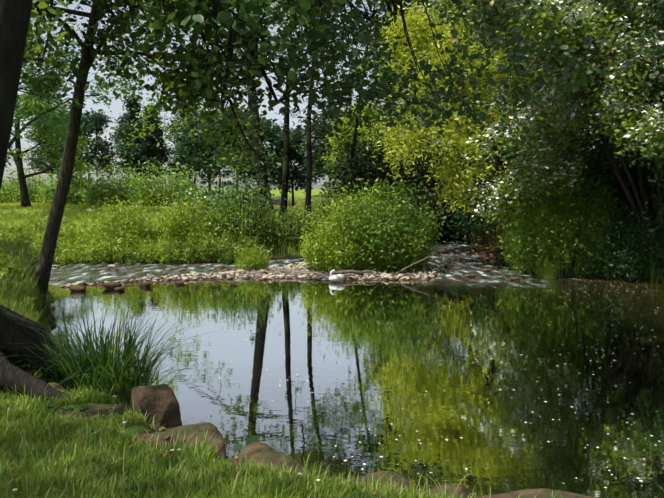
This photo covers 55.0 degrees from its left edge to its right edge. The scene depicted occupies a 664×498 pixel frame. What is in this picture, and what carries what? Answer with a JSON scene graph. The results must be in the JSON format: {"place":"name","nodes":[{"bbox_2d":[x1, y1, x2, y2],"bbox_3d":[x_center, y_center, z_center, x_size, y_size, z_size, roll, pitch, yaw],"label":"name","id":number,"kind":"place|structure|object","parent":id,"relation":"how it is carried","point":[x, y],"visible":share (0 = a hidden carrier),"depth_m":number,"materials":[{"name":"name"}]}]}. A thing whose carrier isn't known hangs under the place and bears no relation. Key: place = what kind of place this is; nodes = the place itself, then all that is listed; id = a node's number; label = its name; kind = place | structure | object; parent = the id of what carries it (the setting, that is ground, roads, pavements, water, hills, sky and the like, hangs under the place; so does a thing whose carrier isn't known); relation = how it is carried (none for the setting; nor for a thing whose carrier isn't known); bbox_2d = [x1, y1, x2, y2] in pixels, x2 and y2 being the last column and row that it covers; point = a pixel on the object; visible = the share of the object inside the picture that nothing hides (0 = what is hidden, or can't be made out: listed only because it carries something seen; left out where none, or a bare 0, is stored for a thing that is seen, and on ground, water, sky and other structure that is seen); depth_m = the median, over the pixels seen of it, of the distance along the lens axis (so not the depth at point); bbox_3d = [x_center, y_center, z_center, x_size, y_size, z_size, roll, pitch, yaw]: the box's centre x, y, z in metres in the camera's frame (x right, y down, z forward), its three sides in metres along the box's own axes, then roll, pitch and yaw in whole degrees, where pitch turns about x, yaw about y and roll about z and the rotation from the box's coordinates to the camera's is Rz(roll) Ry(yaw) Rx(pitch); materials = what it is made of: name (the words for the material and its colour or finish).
{"place":"outdoors","nodes":[
{"label":"outdoors","id":0,"kind":"place"},
{"bbox_2d":[1,0,660,188],"label":"sky","id":1,"kind":"structure","parent":0,"point":[116,106],"materials":[{"name":"white"}]},
{"bbox_2d":[0,189,663,497],"bbox_3d":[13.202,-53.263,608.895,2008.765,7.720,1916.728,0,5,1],"label":"ground","id":2,"kind":"structure","parent":0,"point":[299,195],"depth_m":17.63,"materials":[{"name":"plant"}]},
{"bbox_2d":[0,248,30,280],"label":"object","id":3,"kind":"object","parent":2,"relation":"on","point":[7,267],"visible":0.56,"depth_m":9.02,"materials":[{"name":"green plant"}]},
{"bbox_2d":[0,220,33,244],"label":"bush","id":4,"kind":"object","parent":2,"relation":"on","point":[9,230],"visible":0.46,"depth_m":21.59,"materials":[{"name":"green plant"}]},
{"bbox_2d":[0,163,51,203],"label":"bush","id":5,"kind":"object","parent":2,"relation":"on","point":[12,190],"visible":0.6,"depth_m":57.82,"materials":[{"name":"green plant"}]},
{"bbox_2d":[0,230,57,306],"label":"grass","id":6,"kind":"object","parent":2,"relation":"on","point":[20,241],"visible":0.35,"depth_m":12.53,"materials":[{"name":"green plant"}]},
{"bbox_2d":[22,116,75,181],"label":"tree","id":7,"kind":"object","parent":2,"relation":"on","point":[29,158],"visible":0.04,"depth_m":127.84,"materials":[{"name":"green plant"}]},
{"bbox_2d":[22,215,77,235],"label":"bush","id":8,"kind":"object","parent":2,"relation":"on","point":[42,222],"visible":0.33,"depth_m":22.40,"materials":[{"name":"green plant"}]},
{"bbox_2d":[4,18,98,206],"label":"tree","id":9,"kind":"object","parent":2,"relation":"on","point":[18,155],"visible":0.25,"depth_m":43.36,"materials":[{"name":"green plant"}]},
{"bbox_2d":[30,235,72,262],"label":"bank weeds","id":10,"kind":"object","parent":2,"relation":"on","point":[37,254],"visible":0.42,"depth_m":20.66,"materials":[{"name":"green plant"}]},
{"bbox_2d":[24,109,93,176],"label":"tree","id":11,"kind":"object","parent":2,"relation":"on","point":[37,159],"visible":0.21,"depth_m":120.55,"materials":[{"name":"green plant"}]},
{"bbox_2d":[34,220,93,253],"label":"bush","id":12,"kind":"object","parent":2,"relation":"on","point":[73,231],"visible":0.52,"depth_m":21.60,"materials":[{"name":"green plant"}]},
{"bbox_2d":[32,168,102,204],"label":"bush","id":13,"kind":"object","parent":2,"relation":"on","point":[49,193],"visible":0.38,"depth_m":52.29,"materials":[{"name":"green plant"}]},
{"bbox_2d":[52,238,83,264],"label":"bank weeds","id":14,"kind":"object","parent":2,"relation":"on","point":[56,261],"visible":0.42,"depth_m":20.44,"materials":[{"name":"green plant"}]},
{"bbox_2d":[57,237,98,263],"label":"bank weeds","id":15,"kind":"object","parent":2,"relation":"on","point":[76,259],"visible":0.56,"depth_m":20.70,"materials":[{"name":"green plant"}]},
{"bbox_2d":[56,108,118,188],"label":"tree","id":16,"kind":"object","parent":2,"relation":"on","point":[95,122],"visible":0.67,"depth_m":110.96,"materials":[{"name":"green plant"}]},
{"bbox_2d":[8,2,167,148],"bbox_3d":[-18.099,-9.688,32.583,15.269,16.527,17.150,-5,7,-44],"label":"tree","id":17,"kind":"object","parent":2,"relation":"on","point":[60,104],"visible":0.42,"depth_m":32.40,"materials":[{"name":"green plant"}]},
{"bbox_2d":[58,403,127,419],"bbox_3d":[-1.978,1.712,5.408,0.635,0.731,0.519,0,5,1],"label":"bank rock","id":18,"kind":"object","parent":2,"relation":"on","point":[95,408],"visible":0.12,"depth_m":5.38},
{"bbox_2d":[77,238,119,264],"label":"bank weeds","id":19,"kind":"object","parent":2,"relation":"on","point":[94,257],"visible":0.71,"depth_m":20.55,"materials":[{"name":"green plant"}]},
{"bbox_2d":[81,227,126,263],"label":"bank weeds","id":20,"kind":"object","parent":2,"relation":"on","point":[104,249],"visible":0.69,"depth_m":20.71,"materials":[{"name":"green plant"}]},
{"bbox_2d":[72,155,142,205],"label":"bush","id":21,"kind":"object","parent":2,"relation":"on","point":[111,187],"visible":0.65,"depth_m":49.22,"materials":[{"name":"green plant"}]},
{"bbox_2d":[81,194,155,251],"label":"bush","id":22,"kind":"object","parent":2,"relation":"on","point":[120,223],"visible":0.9,"depth_m":21.56,"materials":[{"name":"green plant"}]},
{"bbox_2d":[2,294,238,405],"bbox_3d":[-2.429,1.084,6.585,2.805,1.218,2.742,0,5,1],"label":"reed","id":23,"kind":"object","parent":2,"relation":"on","point":[92,369],"visible":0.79,"depth_m":6.49,"materials":[{"name":"plant"}]},
{"bbox_2d":[64,357,193,410],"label":"grass tuft","id":24,"kind":"object","parent":2,"relation":"on","point":[128,400],"visible":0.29,"depth_m":6.28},
{"bbox_2d":[107,228,153,262],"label":"bank weeds","id":25,"kind":"object","parent":2,"relation":"on","point":[134,249],"visible":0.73,"depth_m":20.70,"materials":[{"name":"green plant"}]},
{"bbox_2d":[113,95,151,186],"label":"conifer tree","id":26,"kind":"object","parent":2,"relation":"on","point":[130,114],"visible":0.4,"depth_m":107.43,"materials":[{"name":"green plant"}]},
{"bbox_2d":[120,239,157,263],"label":"bank weeds","id":27,"kind":"object","parent":2,"relation":"on","point":[138,259],"visible":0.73,"depth_m":20.61,"materials":[{"name":"green plant"}]},
{"bbox_2d":[108,112,171,175],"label":"tree","id":28,"kind":"object","parent":2,"relation":"on","point":[114,135],"depth_m":122.08,"materials":[{"name":"green plant"}]},
{"bbox_2d":[111,119,170,185],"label":"tree","id":29,"kind":"object","parent":2,"relation":"on","point":[134,150],"visible":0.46,"depth_m":105.55,"materials":[{"name":"green plant"}]},
{"bbox_2d":[136,218,171,241],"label":"bush","id":30,"kind":"object","parent":2,"relation":"on","point":[155,233],"visible":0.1,"depth_m":22.29,"materials":[{"name":"green plant"}]},
{"bbox_2d":[137,104,173,190],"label":"conifer tree","id":31,"kind":"object","parent":2,"relation":"on","point":[149,138],"visible":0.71,"depth_m":102.77,"materials":[{"name":"green plant"}]},
{"bbox_2d":[135,236,175,263],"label":"bank weeds","id":32,"kind":"object","parent":2,"relation":"on","point":[151,259],"visible":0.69,"depth_m":20.66,"materials":[{"name":"green plant"}]},
{"bbox_2d":[131,384,181,429],"bbox_3d":[-1.609,1.624,5.867,0.428,0.755,0.416,-3,6,-35],"label":"bank rock","id":33,"kind":"object","parent":2,"relation":"on","point":[160,402],"visible":0.58,"depth_m":5.74,"materials":[{"name":"stone"}]},
{"bbox_2d":[121,146,203,206],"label":"bush","id":34,"kind":"object","parent":2,"relation":"on","point":[146,194],"visible":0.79,"depth_m":46.17,"materials":[{"name":"green plant"}]},
{"bbox_2d":[21,0,308,301],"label":"leaning tree","id":35,"kind":"object","parent":2,"relation":"on","point":[48,248],"visible":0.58,"depth_m":10.52,"materials":[{"name":"green plant"}]},
{"bbox_2d":[0,197,329,259],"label":"meadow grass","id":36,"kind":"structure","parent":2,"relation":"on","point":[16,205],"depth_m":33.28,"materials":[{"name":"plant"}]},
{"bbox_2d":[153,236,191,263],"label":"bank weeds","id":37,"kind":"object","parent":2,"relation":"on","point":[175,252],"visible":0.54,"depth_m":20.62,"materials":[{"name":"green plant"}]},
{"bbox_2d":[130,422,225,458],"bbox_3d":[-1.198,1.766,4.907,0.853,0.773,0.641,0,5,1],"label":"bank rock","id":38,"kind":"object","parent":2,"relation":"on","point":[196,428],"visible":0.27,"depth_m":4.78,"materials":[{"name":"stone"}]},
{"bbox_2d":[159,236,204,264],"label":"bank weeds","id":39,"kind":"object","parent":2,"relation":"on","point":[187,255],"visible":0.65,"depth_m":20.54,"materials":[{"name":"green plant"}]},
{"bbox_2d":[148,185,222,247],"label":"bush","id":40,"kind":"object","parent":2,"relation":"on","point":[178,227],"visible":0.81,"depth_m":21.74,"materials":[{"name":"green plant"}]},
{"bbox_2d":[161,117,212,190],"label":"tree","id":41,"kind":"object","parent":2,"relation":"on","point":[175,153],"visible":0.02,"depth_m":116.31,"materials":[{"name":"green plant"}]},
{"bbox_2d":[169,103,207,185],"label":"conifer tree","id":42,"kind":"object","parent":2,"relation":"on","point":[183,160],"visible":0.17,"depth_m":108.47,"materials":[{"name":"green plant"}]},
{"bbox_2d":[0,399,376,497],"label":"lawn weeds","id":43,"kind":"object","parent":2,"relation":"on","point":[76,409],"visible":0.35,"depth_m":4.78,"materials":[{"name":"green plant"}]},
{"bbox_2d":[174,107,233,195],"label":"tree","id":44,"kind":"object","parent":2,"relation":"on","point":[193,148],"visible":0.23,"depth_m":101.69,"materials":[{"name":"green plant"}]},
{"bbox_2d":[181,229,227,261],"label":"bank weeds","id":45,"kind":"object","parent":2,"relation":"on","point":[203,246],"visible":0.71,"depth_m":20.87,"materials":[{"name":"green plant"}]},
{"bbox_2d":[11,398,418,497],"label":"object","id":46,"kind":"object","parent":2,"relation":"on","point":[83,440],"visible":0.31,"depth_m":4.33,"materials":[{"name":"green plant"}]},
{"bbox_2d":[200,160,234,191],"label":"bush","id":47,"kind":"object","parent":2,"relation":"on","point":[220,176],"visible":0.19,"depth_m":111.71,"materials":[{"name":"green plant"}]},
{"bbox_2d":[198,233,241,262],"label":"bank weeds","id":48,"kind":"object","parent":2,"relation":"on","point":[226,244],"visible":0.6,"depth_m":20.87,"materials":[{"name":"green plant"}]},
{"bbox_2d":[166,156,289,227],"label":"understory shrub","id":49,"kind":"object","parent":2,"relation":"on","point":[212,193],"visible":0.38,"depth_m":25.89,"materials":[{"name":"green plant"}]},
{"bbox_2d":[211,233,254,263],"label":"bank weeds","id":50,"kind":"object","parent":2,"relation":"on","point":[229,256],"visible":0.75,"depth_m":20.58,"materials":[{"name":"green plant"}]},
{"bbox_2d":[199,105,271,192],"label":"tree","id":51,"kind":"object","parent":2,"relation":"on","point":[230,133],"visible":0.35,"depth_m":93.44,"materials":[{"name":"green plant"}]},
{"bbox_2d":[226,429,258,458],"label":"waterside plant","id":52,"kind":"object","parent":2,"relation":"on","point":[252,438],"visible":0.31,"depth_m":5.32,"materials":[{"name":"green plant"}]},
{"bbox_2d":[202,179,285,251],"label":"bush","id":53,"kind":"object","parent":2,"relation":"on","point":[228,227],"visible":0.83,"depth_m":22.20,"materials":[{"name":"green plant"}]},
{"bbox_2d":[60,263,443,287],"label":"gravel pebbles","id":54,"kind":"object","parent":2,"relation":"on","point":[434,272],"visible":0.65,"depth_m":16.96,"materials":[{"name":"gravel"}]},
{"bbox_2d":[332,267,374,273],"bbox_3d":[0.555,0.588,17.089,1.181,0.196,0.132,0,5,-2],"label":"driftwood log","id":55,"kind":"object","parent":54,"relation":"on","point":[352,271],"visible":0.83,"depth_m":17.06,"materials":[{"name":"brown wood"}]},
{"bbox_2d":[232,237,272,270],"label":"bush","id":56,"kind":"object","parent":2,"relation":"on","point":[260,262],"visible":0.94,"depth_m":18.39,"materials":[{"name":"green plant"}]},
{"bbox_2d":[109,0,400,224],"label":"tree","id":57,"kind":"object","parent":2,"relation":"on","point":[254,140],"visible":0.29,"depth_m":27.24,"materials":[{"name":"green plant"}]},
{"bbox_2d":[230,0,292,221],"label":"tree","id":58,"kind":"object","parent":2,"relation":"on","point":[285,180],"visible":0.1,"depth_m":27.29,"materials":[{"name":"black plant"}]},
{"bbox_2d":[232,118,302,189],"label":"tree","id":59,"kind":"object","parent":2,"relation":"on","point":[276,144],"visible":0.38,"depth_m":93.70,"materials":[{"name":"green plant"}]},
{"bbox_2d":[232,442,308,476],"bbox_3d":[-0.548,1.795,4.508,0.842,0.724,0.579,-2,5,-24],"label":"bank rock","id":60,"kind":"object","parent":2,"relation":"on","point":[258,451],"visible":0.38,"depth_m":4.47,"materials":[{"name":"stone"}]},
{"bbox_2d":[50,245,530,287],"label":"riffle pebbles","id":61,"kind":"object","parent":2,"relation":"on","point":[217,268],"visible":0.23,"depth_m":18.88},
{"bbox_2d":[263,203,319,248],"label":"bush","id":62,"kind":"object","parent":2,"relation":"on","point":[290,229],"visible":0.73,"depth_m":23.27,"materials":[{"name":"green plant"}]},
{"bbox_2d":[268,124,325,205],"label":"tree","id":63,"kind":"object","parent":2,"relation":"on","point":[297,175],"visible":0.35,"depth_m":97.62,"materials":[{"name":"green plant"}]},
{"bbox_2d":[303,1,326,221],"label":"tree","id":64,"kind":"object","parent":2,"relation":"on","point":[309,174],"visible":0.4,"depth_m":28.35,"materials":[{"name":"black plant"}]},
{"bbox_2d":[0,0,631,403],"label":"tree","id":65,"kind":"object","parent":2,"relation":"on","point":[14,22],"visible":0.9,"depth_m":8.76,"materials":[{"name":"green plant"}]},
{"bbox_2d":[290,106,357,196],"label":"tree","id":66,"kind":"object","parent":2,"relation":"on","point":[319,149],"visible":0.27,"depth_m":87.06,"materials":[{"name":"green plant"}]},
{"bbox_2d":[296,185,351,231],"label":"bush","id":67,"kind":"object","parent":2,"relation":"on","point":[320,209],"visible":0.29,"depth_m":24.55,"materials":[{"name":"green plant"}]},
{"bbox_2d":[0,232,657,497],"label":"lawn grass","id":68,"kind":"structure","parent":2,"relation":"on","point":[26,462],"depth_m":4.20,"materials":[{"name":"plant"}]},
{"bbox_2d":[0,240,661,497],"bbox_3d":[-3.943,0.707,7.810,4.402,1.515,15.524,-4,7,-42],"label":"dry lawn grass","id":69,"kind":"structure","parent":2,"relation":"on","point":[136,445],"depth_m":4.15,"materials":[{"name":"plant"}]},
{"bbox_2d":[312,101,386,166],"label":"tree","id":70,"kind":"object","parent":2,"relation":"on","point":[343,132],"visible":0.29,"depth_m":53.16,"materials":[{"name":"green plant"}]},
{"bbox_2d":[313,155,413,211],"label":"understory shrub","id":71,"kind":"object","parent":2,"relation":"on","point":[362,182],"visible":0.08,"depth_m":28.29,"materials":[{"name":"green plant"}]},
{"bbox_2d":[303,101,445,233],"bbox_3d":[2.287,-3.510,29.140,6.835,7.679,7.052,5,7,44],"label":"shrub","id":72,"kind":"object","parent":2,"relation":"on","point":[363,172],"visible":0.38,"depth_m":28.60,"materials":[{"name":"green plant"}]},
{"bbox_2d":[300,0,450,184],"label":"tree","id":73,"kind":"object","parent":2,"relation":"on","point":[374,8],"visible":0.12,"depth_m":31.03,"materials":[{"name":"green plant"}]},
{"bbox_2d":[273,0,479,196],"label":"tree","id":74,"kind":"object","parent":2,"relation":"on","point":[364,16],"visible":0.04,"depth_m":30.00,"materials":[{"name":"green plant"}]},
{"bbox_2d":[345,470,408,495],"bbox_3d":[0.267,1.843,4.197,0.475,0.686,0.429,-2,5,-24],"label":"bank rock","id":75,"kind":"object","parent":2,"relation":"on","point":[390,474],"visible":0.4,"depth_m":4.19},
{"bbox_2d":[314,112,439,208],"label":"understory shrub","id":76,"kind":"object","parent":2,"relation":"on","point":[361,159],"depth_m":38.66,"materials":[{"name":"green plant"}]},
{"bbox_2d":[312,115,452,235],"bbox_3d":[3.096,-3.968,33.279,8.613,8.650,7.125,0,5,1],"label":"understory shrub","id":77,"kind":"object","parent":2,"relation":"on","point":[358,143],"depth_m":32.51,"materials":[{"name":"green plant"}]},
{"bbox_2d":[313,121,452,236],"bbox_3d":[3.518,-3.408,33.016,10.112,8.214,7.962,0,5,1],"label":"shrub","id":78,"kind":"object","parent":2,"relation":"on","point":[435,212],"depth_m":32.37,"materials":[{"name":"green plant"}]},
{"bbox_2d":[343,32,448,157],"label":"tree","id":79,"kind":"object","parent":2,"relation":"on","point":[377,80],"visible":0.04,"depth_m":62.75,"materials":[{"name":"green plant"}]},
{"bbox_2d":[368,115,474,237],"bbox_3d":[5.480,-3.707,36.057,9.167,9.211,8.532,0,5,1],"label":"understory shrub","id":80,"kind":"object","parent":2,"relation":"on","point":[433,181],"depth_m":34.05,"materials":[{"name":"green plant"}]},
{"bbox_2d":[414,484,469,497],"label":"bank rock","id":81,"kind":"object","parent":2,"relation":"on","point":[460,490],"visible":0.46,"depth_m":4.09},
{"bbox_2d":[337,0,566,144],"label":"tree","id":82,"kind":"object","parent":2,"relation":"on","point":[419,58],"visible":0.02,"depth_m":41.44,"materials":[{"name":"green plant"}]},
{"bbox_2d":[414,126,501,237],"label":"shrub","id":83,"kind":"object","parent":2,"relation":"on","point":[447,229],"visible":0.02,"depth_m":33.04,"materials":[{"name":"green plant"}]},
{"bbox_2d":[334,0,611,135],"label":"tree","id":84,"kind":"object","parent":2,"relation":"on","point":[384,10],"visible":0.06,"depth_m":31.99,"materials":[{"name":"green plant"}]},
{"bbox_2d":[357,0,589,254],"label":"willow tree","id":85,"kind":"object","parent":2,"relation":"on","point":[418,39],"visible":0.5,"depth_m":20.02,"materials":[{"name":"green plant"}]},
{"bbox_2d":[420,115,536,242],"bbox_3d":[7.846,-3.610,29.825,7.493,8.047,8.445,0,5,1],"label":"shrub","id":86,"kind":"object","parent":2,"relation":"on","point":[495,167],"visible":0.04,"depth_m":29.40,"materials":[{"name":"green plant"}]},
{"bbox_2d":[469,213,516,265],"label":"bush","id":87,"kind":"object","parent":2,"relation":"on","point":[489,254],"visible":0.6,"depth_m":20.28,"materials":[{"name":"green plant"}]},
{"bbox_2d":[466,198,526,246],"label":"bush","id":88,"kind":"object","parent":2,"relation":"on","point":[480,235],"visible":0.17,"depth_m":27.00,"materials":[{"name":"green plant"}]},
{"bbox_2d":[423,72,595,245],"bbox_3d":[8.823,-4.742,28.617,9.272,10.534,8.528,3,6,31],"label":"understory shrub","id":89,"kind":"object","parent":2,"relation":"on","point":[463,220],"visible":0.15,"depth_m":28.21,"materials":[{"name":"green plant"}]},
{"bbox_2d":[485,185,539,251],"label":"bush","id":90,"kind":"object","parent":2,"relation":"on","point":[489,225],"visible":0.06,"depth_m":23.84,"materials":[{"name":"green plant"}]},
{"bbox_2d":[476,488,593,497],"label":"bank rock","id":91,"kind":"object","parent":2,"relation":"on","point":[542,493],"visible":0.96,"depth_m":3.90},
{"bbox_2d":[491,180,581,262],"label":"bush","id":92,"kind":"object","parent":2,"relation":"on","point":[529,204],"visible":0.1,"depth_m":20.80,"materials":[{"name":"green plant"}]},
{"bbox_2d":[416,0,663,245],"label":"hawthorn tree","id":93,"kind":"object","parent":2,"relation":"on","point":[610,105],"visible":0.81,"depth_m":15.75,"materials":[{"name":"green plant"}]},
{"bbox_2d":[425,0,663,175],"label":"tree","id":94,"kind":"object","parent":2,"relation":"on","point":[511,100],"depth_m":26.36,"materials":[{"name":"green plant"}]},
{"bbox_2d":[445,222,659,274],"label":"bank grass","id":95,"kind":"structure","parent":2,"relation":"on","point":[566,260],"depth_m":17.46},
{"bbox_2d":[495,163,630,277],"bbox_3d":[6.552,-0.883,18.020,3.661,3.376,3.532,0,5,1],"label":"bush","id":96,"kind":"object","parent":2,"relation":"on","point":[553,233],"visible":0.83,"depth_m":17.63,"materials":[{"name":"green plant"}]},
{"bbox_2d":[493,110,663,236],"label":"understory shrub","id":97,"kind":"object","parent":2,"relation":"on","point":[619,191],"visible":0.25,"depth_m":18.93,"materials":[{"name":"green plant"}]},
{"bbox_2d":[505,99,663,233],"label":"understory shrub","id":98,"kind":"object","parent":2,"relation":"on","point":[595,150],"visible":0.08,"depth_m":20.68,"materials":[{"name":"green plant"}]},
{"bbox_2d":[565,194,663,281],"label":"bush","id":99,"kind":"object","parent":2,"relation":"on","point":[612,257],"visible":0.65,"depth_m":16.67,"materials":[{"name":"green plant"}]},
{"bbox_2d":[599,0,663,239],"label":"tree","id":100,"kind":"object","parent":2,"relation":"on","point":[653,155],"visible":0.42,"depth_m":14.60,"materials":[{"name":"green plant"}]},
{"bbox_2d":[617,197,663,281],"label":"bush","id":101,"kind":"object","parent":2,"relation":"on","point":[651,257],"visible":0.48,"depth_m":16.50,"materials":[{"name":"green plant"}]},
{"bbox_2d":[630,258,663,282],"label":"reed","id":102,"kind":"object","parent":2,"relation":"on","point":[651,278],"visible":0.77,"depth_m":16.16,"materials":[{"name":"green plant"}]},
{"bbox_2d":[34,206,663,497],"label":"pond water","id":103,"kind":"structure","parent":0,"point":[499,383],"depth_m":8.30,"materials":[{"name":"liquid"}]},
{"bbox_2d":[296,206,368,271],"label":"island bush","id":104,"kind":"object","parent":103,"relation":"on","point":[318,251],"visible":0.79,"depth_m":17.79,"materials":[{"name":"green plant"}]},
{"bbox_2d":[329,269,345,281],"bbox_3d":[0.130,0.669,16.273,0.438,0.311,0.260,-2,5,-19],"label":"swan","id":105,"kind":"object","parent":103,"relation":"on","point":[337,277],"visible":1,"depth_m":16.19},
{"bbox_2d":[314,170,397,268],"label":"island bush","id":106,"kind":"object","parent":103,"relation":"on","point":[344,209],"visible":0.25,"depth_m":18.49,"materials":[{"name":"green plant"}]},
{"bbox_2d":[328,169,451,272],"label":"island bush","id":107,"kind":"object","parent":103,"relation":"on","point":[406,244],"visible":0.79,"depth_m":17.79,"materials":[{"name":"green plant"}]},
{"bbox_2d":[530,250,564,278],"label":"bush","id":108,"kind":"object","parent":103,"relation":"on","point":[546,273],"visible":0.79,"depth_m":16.98,"materials":[{"name":"green plant"}]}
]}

